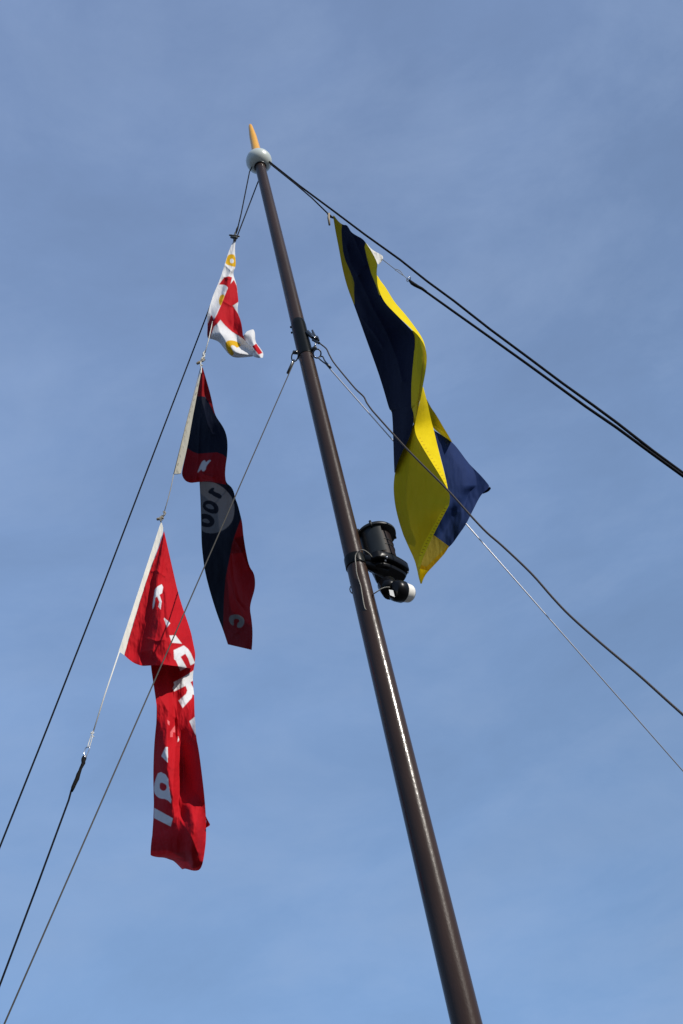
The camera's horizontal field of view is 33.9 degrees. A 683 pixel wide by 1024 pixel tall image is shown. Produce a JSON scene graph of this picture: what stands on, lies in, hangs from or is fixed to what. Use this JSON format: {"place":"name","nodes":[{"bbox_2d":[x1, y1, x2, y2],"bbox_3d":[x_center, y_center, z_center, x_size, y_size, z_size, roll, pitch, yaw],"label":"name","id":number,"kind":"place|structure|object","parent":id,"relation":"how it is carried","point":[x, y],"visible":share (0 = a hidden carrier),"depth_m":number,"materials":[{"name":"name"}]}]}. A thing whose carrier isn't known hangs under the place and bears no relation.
{"place":"outdoors","nodes":[
{"label":"outdoors","id":0,"kind":"place"},
{"bbox_2d":[0,0,682,1023],"label":"sky","id":1,"kind":"structure","parent":0,"point":[524,158],"materials":[{"name":"blue"}]},
{"label":"ground","id":2,"kind":"structure","parent":0,"visible":0},
{"bbox_2d":[246,124,482,1023],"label":"flagpole","id":3,"kind":"object","parent":2,"relation":"on","point":[457,984],"visible":0.98,"depth_m":5.89,"materials":[{"name":"brown metal"}]},
{"bbox_2d":[0,182,257,847],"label":"halyard","id":4,"kind":"object","parent":3,"relation":"attached to","point":[110,566],"visible":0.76,"depth_m":7.00,"materials":[{"name":"fabric"}]},
{"bbox_2d":[4,359,294,1023],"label":"stay","id":5,"kind":"object","parent":3,"relation":"attached to","point":[290,367],"visible":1,"depth_m":5.42,"materials":[{"name":"metal"}]},
{"bbox_2d":[235,167,251,233],"bbox_3d":[-0.816,-2.616,9.366,0.260,0.975,0.019,-13,-43,0],"label":"halyard","id":6,"kind":"object","parent":3,"relation":"attached to","point":[236,231],"visible":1,"depth_m":9.33,"materials":[{"name":"fabric"}]},
{"bbox_2d":[202,232,262,357],"bbox_3d":[-0.898,-1.611,8.522,0.433,1.633,0.132,-11,-43,-3],"label":"signal flag","id":7,"kind":"object","parent":6,"relation":"hanging from","point":[226,333],"visible":1,"depth_m":8.31,"materials":[{"name":"fabric"}]},
{"bbox_3d":[-0.966,-1.281,8.174,0.097,0.346,0.007,-13,-43,0],"label":"cord","id":8,"kind":"object","parent":7,"relation":"attached to","visible":0},
{"bbox_2d":[173,351,254,649],"bbox_3d":[-0.874,-0.022,8.022,0.386,1.738,1.583,-12,-43,-2],"label":"signal flag","id":9,"kind":"object","parent":8,"relation":"hanging from","point":[230,576],"visible":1,"depth_m":7.60,"materials":[{"name":"fabric"}]},
{"bbox_2d":[164,474,173,510],"bbox_3d":[-1.105,-0.123,7.175,0.087,0.314,0.006,-13,-43,0],"label":"cord","id":10,"kind":"object","parent":9,"relation":"attached to","point":[169,492],"visible":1,"depth_m":7.17,"materials":[{"name":"white fabric"}]},
{"bbox_2d":[119,511,209,870],"bbox_3d":[-1.001,1.004,6.408,0.427,2.372,0.650,-13,-43,0],"label":"signal flag","id":11,"kind":"object","parent":10,"relation":"hanging from","point":[181,823],"visible":0.99,"depth_m":6.15,"materials":[{"name":"fabric"}]},
{"bbox_2d":[87,652,119,747],"bbox_3d":[-1.308,1.026,6.173,0.197,0.590,0.012,-13,-43,0],"label":"cord","id":12,"kind":"object","parent":11,"relation":"attached to","point":[91,733],"visible":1,"depth_m":6.14,"materials":[{"name":"white fabric"}]},
{"bbox_2d":[0,746,89,985],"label":"halyard","id":13,"kind":"object","parent":12,"relation":"hanging from","point":[77,777],"visible":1,"depth_m":5.60,"materials":[{"name":"fabric"}]},
{"bbox_2d":[269,163,327,212],"bbox_3d":[-0.361,-2.697,9.320,0.365,0.979,0.012,-13,-43,0],"label":"halyard","id":14,"kind":"object","parent":3,"relation":"attached to","point":[299,187],"visible":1,"depth_m":9.32,"materials":[{"name":"fabric"}]},
{"bbox_2d":[327,213,490,583],"bbox_3d":[0.467,-1.040,8.094,0.674,3.327,0.803,-13,-43,0],"label":"signal flag","id":15,"kind":"object","parent":14,"relation":"hanging from","point":[433,516],"visible":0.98,"depth_m":7.69,"materials":[{"name":"fabric"}]},
{"bbox_3d":[0.410,-1.847,8.532,0.165,0.114,0.164,-13,-43,0],"label":"cord","id":16,"kind":"object","parent":15,"relation":"attached to","visible":0},
{"bbox_2d":[406,276,682,477],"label":"halyard","id":17,"kind":"object","parent":16,"relation":"hanging from","point":[414,284],"visible":1,"depth_m":8.21,"materials":[{"name":"fabric"}]},
{"bbox_2d":[349,549,389,609],"bbox_3d":[0.142,0.393,6.378,0.235,0.418,0.072,-25,-44,12],"label":"wire","id":18,"kind":"object","parent":3,"relation":"attached to","point":[359,580],"visible":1,"depth_m":6.37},
{"bbox_2d":[344,520,408,583],"bbox_3d":[0.208,0.243,6.650,0.398,0.364,0.247,23,-54,-32],"label":"navigation light","id":19,"kind":"object","parent":3,"relation":"attached to","point":[377,538],"visible":0.84,"depth_m":6.59,"materials":[{"name":"black plastic"}]},
{"bbox_2d":[378,576,415,602],"bbox_3d":[0.315,0.446,6.341,0.204,0.203,0.158,-13,-43,0],"label":"sensor lamp","id":20,"kind":"object","parent":19,"relation":"attached to","point":[399,591],"visible":1,"depth_m":6.30,"materials":[{"name":"black plastic"}]},
{"bbox_2d":[269,161,682,473],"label":"halyard","id":21,"kind":"object","parent":3,"relation":"attached to","point":[527,356],"visible":0.95,"depth_m":8.78,"materials":[{"name":"fabric"}]},
{"bbox_2d":[318,356,682,770],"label":"stay","id":22,"kind":"object","parent":3,"relation":"attached to","point":[327,364],"visible":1,"depth_m":8.28,"materials":[{"name":"metal"}]},
{"bbox_2d":[319,343,682,715],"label":"cable","id":23,"kind":"object","parent":3,"relation":"hanging from","point":[549,593],"visible":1,"depth_m":5.94,"materials":[{"name":"black metal"}]}
]}

